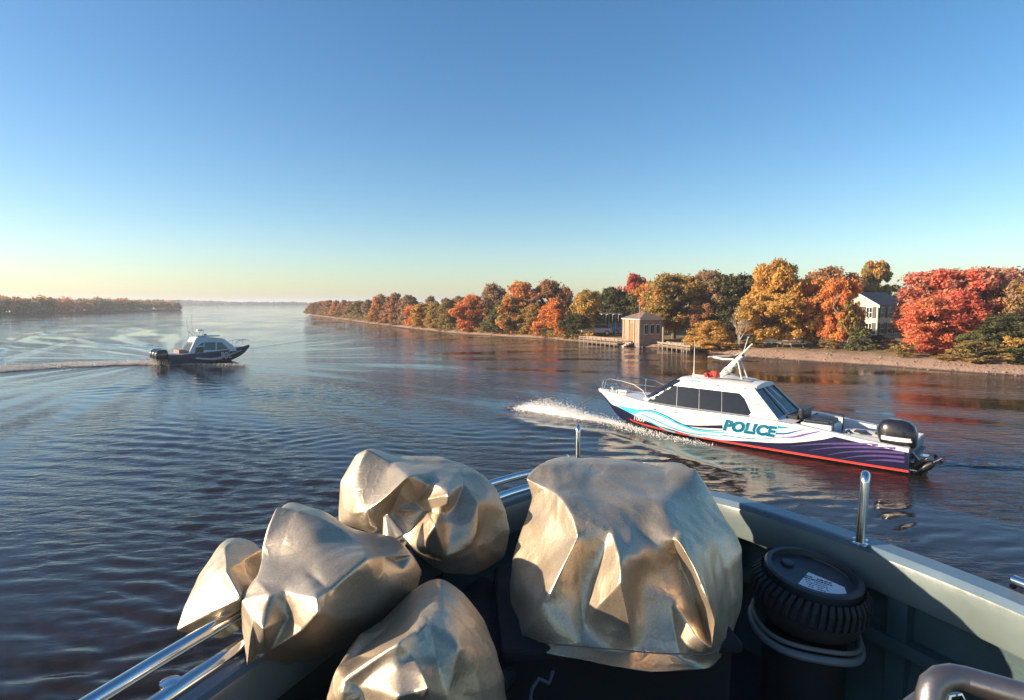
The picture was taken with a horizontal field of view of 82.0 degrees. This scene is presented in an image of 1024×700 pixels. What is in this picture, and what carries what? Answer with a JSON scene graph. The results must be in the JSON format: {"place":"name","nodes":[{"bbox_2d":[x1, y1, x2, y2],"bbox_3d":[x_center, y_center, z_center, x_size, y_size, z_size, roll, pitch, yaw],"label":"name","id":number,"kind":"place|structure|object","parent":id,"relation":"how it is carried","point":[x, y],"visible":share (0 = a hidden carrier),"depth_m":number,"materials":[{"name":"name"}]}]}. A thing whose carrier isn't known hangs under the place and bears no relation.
{"place":"outdoors","nodes":[
{"label":"outdoors","id":0,"kind":"place"},
{"bbox_2d":[0,309,180,315],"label":"shoreline","id":1,"kind":"structure","parent":0,"point":[64,312],"depth_m":282.94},
{"bbox_2d":[0,295,182,314],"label":"bank wood","id":2,"kind":"object","parent":1,"relation":"on","point":[36,305],"visible":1,"depth_m":271.21,"materials":[{"name":"orange plant"}]},
{"bbox_2d":[0,303,1023,699],"bbox_3d":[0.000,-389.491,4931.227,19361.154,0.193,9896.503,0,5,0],"label":"river water","id":3,"kind":"structure","parent":0,"point":[132,497],"depth_m":20.87,"materials":[{"name":"blue liquid"}]},
{"bbox_2d":[0,357,243,371],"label":"wake foam","id":4,"kind":"object","parent":3,"relation":"on","point":[15,367],"visible":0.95,"depth_m":46.91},
{"bbox_2d":[149,315,248,365],"bbox_3d":[-26.160,-0.511,49.720,7.816,4.884,2.517,-5,6,-45],"label":"patrol boat","id":5,"kind":"object","parent":3,"relation":"on","point":[203,348],"visible":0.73,"depth_m":48.99,"materials":[{"name":"grey paint"}]},
{"bbox_2d":[78,424,1023,699],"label":"workboat bow","id":6,"kind":"object","parent":3,"relation":"on","point":[936,630],"visible":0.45,"depth_m":2.70,"materials":[{"name":"grey paint"}]},
{"bbox_2d":[177,538,261,637],"bbox_3d":[-1.148,0.919,2.336,0.252,0.263,0.612,-1,5,-15],"label":"tarpaulin bag","id":7,"kind":"object","parent":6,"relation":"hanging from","point":[228,574],"visible":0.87,"depth_m":2.19,"materials":[{"name":"silver fabric"}]},
{"bbox_2d":[242,502,421,664],"bbox_3d":[-0.694,0.906,2.309,0.621,0.510,0.845,0,5,0],"label":"tarpaulin bag","id":8,"kind":"object","parent":6,"relation":"on","point":[323,583],"visible":0.99,"depth_m":2.15,"materials":[{"name":"silver fabric"}]},
{"bbox_2d":[314,577,515,699],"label":"side bench","id":9,"kind":"object","parent":6,"relation":"on","point":[479,594],"visible":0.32,"depth_m":2.74,"materials":[{"name":"rubber"}]},
{"bbox_2d":[327,579,505,699],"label":"tarpaulin bag","id":10,"kind":"object","parent":9,"relation":"on","point":[430,640],"visible":1,"depth_m":1.91,"materials":[{"name":"fabric"}]},
{"bbox_2d":[339,449,509,574],"bbox_3d":[-0.487,0.814,3.201,0.793,0.554,0.908,-4,6,-40],"label":"tarpaulin bag","id":11,"kind":"object","parent":6,"relation":"on","point":[445,515],"visible":0.99,"depth_m":2.94,"materials":[{"name":"fabric"}]},
{"bbox_2d":[494,567,741,699],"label":"equipment locker","id":12,"kind":"object","parent":6,"relation":"on","point":[530,661],"visible":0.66,"depth_m":2.38,"materials":[{"name":"plastic"}]},
{"bbox_2d":[510,457,742,671],"bbox_3d":[0.531,0.920,2.826,1.078,0.638,1.240,0,5,0],"label":"tarpaulin bag","id":13,"kind":"object","parent":12,"relation":"on","point":[633,565],"visible":0.98,"depth_m":2.44,"materials":[{"name":"beige fabric"}]},
{"bbox_2d":[529,670,554,699],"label":"webbing strap","id":14,"kind":"object","parent":13,"relation":"hanging from","point":[538,679],"visible":1,"depth_m":2.10,"materials":[{"name":"fabric"}]},
{"bbox_2d":[759,618,846,699],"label":"barrel","id":15,"kind":"object","parent":6,"relation":"on","point":[783,677],"visible":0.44,"depth_m":2.79,"materials":[{"name":"plastic"}]},
{"bbox_2d":[749,546,873,644],"bbox_3d":[1.455,1.192,2.889,0.544,0.255,0.544,9,12,19],"label":"drum in tyre","id":16,"kind":"object","parent":15,"relation":"on","point":[809,595],"visible":1,"depth_m":2.74,"materials":[{"name":"black rubber"}]},
{"bbox_2d":[748,604,865,666],"bbox_3d":[1.444,1.381,2.909,0.532,0.061,0.532,6,9,0],"label":"hose loop","id":17,"kind":"object","parent":6,"relation":"attached to","point":[855,661],"visible":0.48,"depth_m":2.71,"materials":[{"name":"rubber"}]},
{"bbox_2d":[751,597,862,655],"bbox_3d":[1.444,1.342,2.906,0.506,0.046,0.506,6,9,0],"label":"hose loop","id":18,"kind":"object","parent":17,"relation":"on","point":[856,651],"visible":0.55,"depth_m":2.72,"materials":[{"name":"rubber"}]},
{"bbox_2d":[522,405,618,424],"bbox_3d":[3.122,2.880,25.047,0.983,0.364,8.040,-4,6,-43],"label":"bow foam","id":19,"kind":"object","parent":3,"relation":"on","point":[549,412],"visible":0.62,"depth_m":26.39,"materials":[{"name":"white"}]},
{"bbox_2d":[509,397,716,444],"bbox_3d":[3.460,2.640,24.616,2.855,0.822,11.073,-5,6,-45],"label":"bow spray","id":20,"kind":"object","parent":3,"relation":"on","point":[581,415],"visible":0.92,"depth_m":25.51,"materials":[{"name":"white liquid"}]},
{"bbox_2d":[559,338,942,474],"bbox_3d":[7.452,1.536,22.398,14.805,4.216,2.887,4,6,42],"label":"police boat","id":21,"kind":"object","parent":3,"relation":"on","point":[725,405],"visible":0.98,"depth_m":20.29,"materials":[{"name":"white plastic"}]},
{"bbox_2d":[708,352,745,357],"bbox_3d":[19.603,0.419,53.542,3.521,0.604,0.557,0,5,0],"label":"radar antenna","id":22,"kind":"object","parent":21,"relation":"attached to","point":[727,356],"visible":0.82,"depth_m":53.50,"materials":[{"name":"white metal"}]},
{"bbox_2d":[0,0,1023,302],"label":"sky","id":23,"kind":"structure","parent":0,"point":[308,151],"materials":[{"name":"blue"}]},
{"bbox_2d":[308,306,1023,375],"bbox_3d":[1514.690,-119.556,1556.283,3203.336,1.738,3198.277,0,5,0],"label":"bank ground","id":24,"kind":"structure","parent":0,"point":[797,352],"depth_m":52.56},
{"bbox_2d":[309,302,320,313],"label":"autumn tree","id":25,"kind":"object","parent":24,"relation":"on","point":[312,308],"visible":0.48,"depth_m":222.52,"materials":[{"name":"brown plant"}]},
{"bbox_2d":[315,301,324,315],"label":"autumn tree","id":26,"kind":"object","parent":24,"relation":"on","point":[318,303],"visible":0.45,"depth_m":212.69,"materials":[{"name":"brown plant"}]},
{"bbox_2d":[321,300,331,314],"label":"autumn tree","id":27,"kind":"object","parent":24,"relation":"on","point":[326,304],"visible":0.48,"depth_m":200.77,"materials":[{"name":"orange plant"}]},
{"bbox_2d":[328,300,341,315],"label":"autumn tree","id":28,"kind":"object","parent":24,"relation":"on","point":[333,306],"visible":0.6,"depth_m":189.42,"materials":[{"name":"orange plant"}]},
{"bbox_2d":[333,300,346,316],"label":"autumn tree","id":29,"kind":"object","parent":24,"relation":"on","point":[340,308],"visible":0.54,"depth_m":179.75,"materials":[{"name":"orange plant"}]},
{"bbox_2d":[342,301,355,318],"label":"autumn tree","id":30,"kind":"object","parent":24,"relation":"on","point":[347,311],"visible":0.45,"depth_m":170.75,"materials":[{"name":"brown plant"}]},
{"bbox_2d":[348,300,364,318],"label":"autumn tree","id":31,"kind":"object","parent":24,"relation":"on","point":[354,307],"visible":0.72,"depth_m":158.50,"materials":[{"name":"green plant"}]},
{"bbox_2d":[360,299,376,319],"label":"autumn tree","id":32,"kind":"object","parent":24,"relation":"on","point":[365,305],"visible":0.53,"depth_m":147.35,"materials":[{"name":"brown plant"}]},
{"bbox_2d":[366,293,386,321],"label":"autumn tree","id":33,"kind":"object","parent":24,"relation":"on","point":[378,304],"visible":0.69,"depth_m":137.26,"materials":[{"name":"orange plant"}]},
{"bbox_2d":[378,292,402,323],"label":"autumn tree","id":34,"kind":"object","parent":24,"relation":"on","point":[392,306],"visible":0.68,"depth_m":127.30,"materials":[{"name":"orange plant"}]},
{"bbox_2d":[394,294,420,323],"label":"autumn tree","id":35,"kind":"object","parent":24,"relation":"on","point":[408,300],"visible":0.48,"depth_m":123.21,"materials":[{"name":"brown plant"}]},
{"bbox_2d":[402,304,415,326],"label":"autumn tree","id":36,"kind":"object","parent":24,"relation":"on","point":[408,322],"visible":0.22,"depth_m":114.89,"materials":[{"name":"orange plant"}]},
{"bbox_2d":[410,303,428,327],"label":"autumn tree","id":37,"kind":"object","parent":24,"relation":"on","point":[418,310],"visible":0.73,"depth_m":111.28,"materials":[{"name":"plant"}]},
{"bbox_2d":[421,295,438,317],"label":"autumn tree","id":38,"kind":"object","parent":24,"relation":"on","point":[429,299],"visible":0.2,"depth_m":116.78,"materials":[{"name":"brown plant"}]},
{"bbox_2d":[423,301,439,326],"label":"autumn tree","id":39,"kind":"object","parent":24,"relation":"on","point":[431,314],"visible":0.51,"depth_m":107.39,"materials":[{"name":"yellow plant"}]},
{"bbox_2d":[427,297,457,328],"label":"autumn tree","id":40,"kind":"object","parent":24,"relation":"on","point":[443,318],"visible":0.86,"depth_m":102.19,"materials":[{"name":"green plant"}]},
{"bbox_2d":[302,307,585,339],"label":"shore undergrowth","id":41,"kind":"object","parent":24,"relation":"on","point":[546,333],"visible":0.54,"depth_m":92.44,"materials":[{"name":"brown plant"}]},
{"bbox_2d":[449,295,465,322],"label":"autumn tree","id":42,"kind":"object","parent":24,"relation":"on","point":[458,298],"visible":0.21,"depth_m":102.73,"materials":[{"name":"brown plant"}]},
{"bbox_2d":[445,294,488,331],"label":"autumn tree","id":43,"kind":"object","parent":24,"relation":"on","point":[469,301],"visible":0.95,"depth_m":94.27,"materials":[{"name":"orange plant"}]},
{"bbox_2d":[473,282,507,327],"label":"autumn tree","id":44,"kind":"object","parent":24,"relation":"on","point":[492,294],"visible":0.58,"depth_m":95.04,"materials":[{"name":"brown plant"}]},
{"bbox_2d":[480,300,516,333],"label":"autumn tree","id":45,"kind":"object","parent":24,"relation":"on","point":[491,326],"visible":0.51,"depth_m":89.08,"materials":[{"name":"green plant"}]},
{"bbox_2d":[495,295,528,333],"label":"autumn tree","id":46,"kind":"object","parent":24,"relation":"on","point":[509,306],"visible":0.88,"depth_m":87.54,"materials":[{"name":"orange plant"}]},
{"bbox_2d":[501,280,532,322],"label":"autumn tree","id":47,"kind":"object","parent":24,"relation":"on","point":[516,289],"visible":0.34,"depth_m":90.03,"materials":[{"name":"orange plant"}]},
{"bbox_2d":[516,302,544,333],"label":"autumn tree","id":48,"kind":"object","parent":24,"relation":"on","point":[530,313],"visible":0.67,"depth_m":85.41,"materials":[{"name":"yellow plant"}]},
{"bbox_2d":[518,277,567,322],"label":"autumn tree","id":49,"kind":"object","parent":24,"relation":"on","point":[546,289],"visible":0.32,"depth_m":89.52,"materials":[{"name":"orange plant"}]},
{"bbox_2d":[529,297,567,334],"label":"autumn tree","id":50,"kind":"object","parent":24,"relation":"on","point":[553,311],"visible":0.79,"depth_m":81.96,"materials":[{"name":"orange plant"}]},
{"bbox_2d":[554,285,574,315],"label":"autumn tree","id":51,"kind":"object","parent":24,"relation":"on","point":[568,293],"visible":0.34,"depth_m":88.70,"materials":[{"name":"brown plant"}]},
{"bbox_2d":[556,313,587,337],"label":"autumn tree","id":52,"kind":"object","parent":24,"relation":"on","point":[573,320],"visible":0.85,"depth_m":77.36,"materials":[{"name":"green plant"}]},
{"bbox_2d":[569,288,608,335],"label":"autumn tree","id":53,"kind":"object","parent":24,"relation":"on","point":[587,303],"visible":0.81,"depth_m":77.25,"materials":[{"name":"yellow plant"}]},
{"bbox_2d":[585,311,604,335],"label":"autumn tree","id":54,"kind":"object","parent":24,"relation":"on","point":[600,319],"visible":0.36,"depth_m":77.79,"materials":[{"name":"green plant"}]},
{"bbox_2d":[581,324,612,335],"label":"parked car","id":55,"kind":"object","parent":24,"relation":"on","point":[605,329],"visible":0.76,"depth_m":77.31,"materials":[{"name":"paint"}]},
{"bbox_2d":[579,336,625,345],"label":"jetty","id":56,"kind":"object","parent":24,"relation":"on","point":[607,340],"visible":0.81,"depth_m":70.38,"materials":[{"name":"brown wood"}]},
{"bbox_2d":[599,313,622,334],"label":"canopy frame","id":57,"kind":"object","parent":24,"relation":"on","point":[615,320],"visible":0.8,"depth_m":79.99,"materials":[{"name":"metal"}]},
{"bbox_2d":[598,286,627,332],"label":"autumn tree","id":58,"kind":"object","parent":24,"relation":"on","point":[609,295],"visible":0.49,"depth_m":84.02,"materials":[{"name":"green plant"}]},
{"bbox_2d":[607,323,622,333],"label":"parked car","id":59,"kind":"object","parent":24,"relation":"on","point":[612,326],"visible":0.23,"depth_m":81.12,"materials":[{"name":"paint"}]},
{"bbox_2d":[610,292,641,323],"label":"autumn tree","id":60,"kind":"object","parent":24,"relation":"on","point":[625,299],"visible":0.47,"depth_m":83.03,"materials":[{"name":"green plant"}]},
{"bbox_2d":[617,271,645,291],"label":"autumn tree","id":61,"kind":"object","parent":24,"relation":"on","point":[634,281],"visible":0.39,"depth_m":85.83,"materials":[{"name":"red plant"}]},
{"bbox_2d":[616,310,666,346],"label":"boathouse","id":62,"kind":"object","parent":24,"relation":"on","point":[648,332],"visible":0.86,"depth_m":67.39,"materials":[{"name":"brick"}]},
{"bbox_2d":[629,324,632,340],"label":"door","id":63,"kind":"structure","parent":62,"relation":"in","point":[630,325],"depth_m":68.26,"materials":[{"name":"wood"}]},
{"bbox_2d":[628,280,666,312],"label":"autumn tree","id":64,"kind":"object","parent":24,"relation":"on","point":[642,288],"visible":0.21,"depth_m":82.00,"materials":[{"name":"orange plant"}]},
{"bbox_2d":[639,272,711,338],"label":"autumn tree","id":65,"kind":"object","parent":24,"relation":"on","point":[662,304],"visible":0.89,"depth_m":70.19,"materials":[{"name":"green plant"}]},
{"bbox_2d":[657,341,700,351],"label":"jetty","id":66,"kind":"object","parent":24,"relation":"on","point":[672,345],"visible":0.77,"depth_m":61.63,"materials":[{"name":"brown wood"}]},
{"bbox_2d":[686,302,723,334],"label":"autumn tree","id":67,"kind":"object","parent":24,"relation":"on","point":[697,319],"visible":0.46,"depth_m":68.66,"materials":[{"name":"brown plant"}]},
{"bbox_2d":[675,268,738,315],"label":"autumn tree","id":68,"kind":"object","parent":24,"relation":"on","point":[709,277],"visible":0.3,"depth_m":70.30,"materials":[{"name":"brown plant"}]},
{"bbox_2d":[680,320,736,348],"bbox_3d":[20.709,-1.651,61.216,5.970,2.989,7.480,4,6,43],"label":"yellow tree","id":69,"kind":"object","parent":24,"relation":"on","point":[708,334],"visible":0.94,"depth_m":60.06,"materials":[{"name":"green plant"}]},
{"bbox_2d":[417,328,1021,375],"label":"shore stones","id":70,"kind":"object","parent":24,"relation":"on","point":[1004,372],"visible":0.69,"depth_m":49.07,"materials":[{"name":"stone"}]},
{"bbox_2d":[715,343,741,349],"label":"shrub","id":71,"kind":"object","parent":24,"relation":"on","point":[734,346],"visible":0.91,"depth_m":58.24,"materials":[{"name":"brown plant"}]},
{"bbox_2d":[705,272,756,338],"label":"autumn tree","id":72,"kind":"object","parent":24,"relation":"on","point":[739,285],"visible":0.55,"depth_m":68.30,"materials":[{"name":"green plant"}]},
{"bbox_2d":[728,305,753,348],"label":"bare tree","id":73,"kind":"object","parent":24,"relation":"on","point":[739,327],"visible":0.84,"depth_m":57.92,"materials":[{"name":"grey plant"}]},
{"bbox_2d":[742,338,764,346],"bbox_3d":[24.141,-0.725,58.830,2.196,0.941,2.115,3,5,31],"label":"shrub","id":74,"kind":"object","parent":24,"relation":"on","point":[752,340],"visible":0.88,"depth_m":58.55,"materials":[{"name":"green plant"}]},
{"bbox_2d":[732,292,805,347],"bbox_3d":[25.503,-2.974,59.179,7.262,5.757,7.037,1,5,15],"label":"autumn tree","id":75,"kind":"object","parent":24,"relation":"on","point":[769,304],"visible":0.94,"depth_m":57.51,"materials":[{"name":"yellow plant"}]},
{"bbox_2d":[762,337,778,346],"bbox_3d":[25.475,-0.761,58.142,1.500,0.920,0.455,1,5,10],"label":"park bench","id":76,"kind":"object","parent":24,"relation":"on","point":[771,341],"visible":0.89,"depth_m":58.22,"materials":[{"name":"grey wood"}]},
{"bbox_2d":[738,257,803,344],"bbox_3d":[27.013,-4.858,60.890,6.312,9.501,6.611,1,5,14],"label":"autumn tree","id":77,"kind":"object","parent":24,"relation":"on","point":[782,276],"visible":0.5,"depth_m":60.13,"materials":[{"name":"plant"}]},
{"bbox_2d":[782,340,806,348],"bbox_3d":[26.995,-0.558,56.636,1.800,0.788,1.660,-1,5,-15],"label":"picnic table","id":78,"kind":"object","parent":24,"relation":"on","point":[794,343],"visible":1,"depth_m":56.29,"materials":[{"name":"brown wood"}]},
{"bbox_2d":[789,274,841,345],"bbox_3d":[30.998,-3.804,59.306,6.851,7.548,7.253,4,6,40],"label":"autumn tree","id":79,"kind":"object","parent":24,"relation":"on","point":[811,287],"visible":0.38,"depth_m":58.63,"materials":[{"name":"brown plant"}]},
{"bbox_2d":[817,339,842,348],"bbox_3d":[30.147,-0.552,55.769,2.182,1.006,2.210,1,5,12],"label":"shrub","id":80,"kind":"object","parent":24,"relation":"on","point":[833,346],"visible":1,"depth_m":55.68,"materials":[{"name":"orange plant"}]},
{"bbox_2d":[801,265,868,295],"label":"autumn tree","id":81,"kind":"object","parent":24,"relation":"on","point":[830,271],"visible":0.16,"depth_m":84.76,"materials":[{"name":"orange plant"}]},
{"bbox_2d":[814,276,868,347],"bbox_3d":[31.203,-3.576,56.729,5.023,7.316,4.695,-1,5,-14],"label":"autumn tree","id":82,"kind":"object","parent":24,"relation":"on","point":[843,290],"visible":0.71,"depth_m":55.91,"materials":[{"name":"orange plant"}]},
{"bbox_2d":[836,299,865,342],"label":"autumn tree","id":83,"kind":"object","parent":24,"relation":"on","point":[848,328],"visible":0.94,"depth_m":54.66,"materials":[{"name":"yellow plant"}]},
{"bbox_2d":[843,326,875,350],"bbox_3d":[31.888,-1.075,54.251,2.656,2.402,2.806,-1,5,-15],"label":"shrub","id":84,"kind":"object","parent":24,"relation":"on","point":[863,331],"visible":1,"depth_m":53.83,"materials":[{"name":"green plant"}]},
{"bbox_2d":[852,292,899,334],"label":"cream house","id":85,"kind":"structure","parent":24,"relation":"on","point":[878,306],"depth_m":76.98,"materials":[{"name":"paint"}]},
{"bbox_2d":[866,307,872,317],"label":"window","id":86,"kind":"structure","parent":85,"relation":"in","point":[868,309],"depth_m":76.56,"materials":[{"name":"white glass"}]},
{"bbox_2d":[880,323,883,333],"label":"window","id":87,"kind":"structure","parent":85,"relation":"in","point":[881,324],"depth_m":76.60,"materials":[{"name":"black glass"}]},
{"bbox_2d":[862,334,889,348],"bbox_3d":[34.366,-0.793,55.774,2.236,1.427,2.105,1,5,10],"label":"shrub","id":88,"kind":"object","parent":24,"relation":"on","point":[878,338],"visible":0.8,"depth_m":55.37,"materials":[{"name":"green plant"}]},
{"bbox_2d":[854,260,899,294],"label":"autumn tree","id":89,"kind":"object","parent":24,"relation":"on","point":[876,273],"visible":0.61,"depth_m":86.93,"materials":[{"name":"yellow plant"}]},
{"bbox_2d":[878,338,900,348],"bbox_3d":[35.268,-0.596,55.054,2.158,1.144,1.770,-3,5,-32],"label":"shrub","id":90,"kind":"object","parent":24,"relation":"on","point":[888,341],"visible":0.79,"depth_m":54.88,"materials":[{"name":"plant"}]},
{"bbox_2d":[877,284,907,298],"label":"autumn tree","id":91,"kind":"object","parent":24,"relation":"on","point":[893,285],"visible":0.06,"depth_m":90.82,"materials":[{"name":"green plant"}]},
{"bbox_2d":[885,342,916,357],"bbox_3d":[32.288,-0.001,48.647,2.270,1.305,2.357,-2,5,-21],"label":"shrub","id":92,"kind":"object","parent":24,"relation":"on","point":[902,351],"visible":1,"depth_m":48.43,"materials":[{"name":"yellow plant"}]},
{"bbox_2d":[893,294,977,353],"bbox_3d":[36.116,-2.157,51.025,6.450,5.360,5.526,-1,5,-9],"label":"autumn tree","id":93,"kind":"object","parent":24,"relation":"on","point":[912,323],"visible":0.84,"depth_m":49.59,"materials":[{"name":"red plant"}]},
{"bbox_2d":[889,266,1007,338],"bbox_3d":[41.546,-3.964,56.915,10.472,8.029,9.177,-1,5,-17],"label":"autumn tree","id":94,"kind":"object","parent":24,"relation":"on","point":[943,282],"visible":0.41,"depth_m":55.37,"materials":[{"name":"red plant"}]},
{"bbox_2d":[931,354,970,361],"bbox_3d":[34.114,0.581,46.027,2.207,0.567,2.344,-3,5,-31],"label":"shrub","id":95,"kind":"object","parent":24,"relation":"on","point":[950,357],"visible":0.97,"depth_m":45.68,"materials":[{"name":"yellow plant"}]},
{"bbox_2d":[931,289,1000,353],"bbox_3d":[38.410,-2.349,50.536,6.680,5.819,6.243,0,5,1],"label":"autumn tree","id":96,"kind":"object","parent":24,"relation":"on","point":[970,303],"visible":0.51,"depth_m":49.16,"materials":[{"name":"red plant"}]},
{"bbox_2d":[953,329,999,358],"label":"autumn tree","id":97,"kind":"object","parent":24,"relation":"on","point":[977,335],"visible":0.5,"depth_m":46.21,"materials":[{"name":"green plant"}]},
{"bbox_2d":[945,340,1018,363],"bbox_3d":[35.115,0.142,44.716,4.204,1.740,4.259,0,5,2],"label":"shrub","id":98,"kind":"object","parent":24,"relation":"on","point":[964,345],"visible":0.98,"depth_m":44.08,"materials":[{"name":"green plant"}]},
{"bbox_2d":[966,266,1023,323],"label":"autumn tree","id":99,"kind":"object","parent":24,"relation":"on","point":[1007,275],"visible":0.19,"depth_m":54.76,"materials":[{"name":"red plant"}]},
{"bbox_2d":[975,312,1023,354],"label":"tree","id":100,"kind":"object","parent":24,"relation":"on","point":[999,327],"visible":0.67,"depth_m":46.87,"materials":[{"name":"green plant"}]},
{"bbox_2d":[980,276,1023,315],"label":"autumn tree","id":101,"kind":"object","parent":24,"relation":"on","point":[1013,293],"visible":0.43,"depth_m":52.17,"materials":[{"name":"brown plant"}]},
{"bbox_2d":[990,346,1023,363],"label":"shrub","id":102,"kind":"object","parent":24,"relation":"on","point":[1018,351],"visible":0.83,"depth_m":43.63,"materials":[{"name":"green plant"}]},
{"bbox_2d":[996,335,1023,359],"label":"shrub","id":103,"kind":"object","parent":24,"relation":"on","point":[1007,341],"visible":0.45,"depth_m":45.20,"materials":[{"name":"yellow plant"}]},
{"bbox_2d":[999,282,1023,312],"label":"autumn tree","id":104,"kind":"object","parent":24,"relation":"on","point":[1020,287],"visible":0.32,"depth_m":51.90,"materials":[{"name":"plant"}]},
{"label":"far shore wood land","id":105,"kind":"structure","parent":0,"visible":0},
{"bbox_2d":[132,299,311,304],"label":"shore wood","id":106,"kind":"object","parent":105,"relation":"on","point":[192,302],"visible":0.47,"depth_m":1153.08,"materials":[{"name":"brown plant"}]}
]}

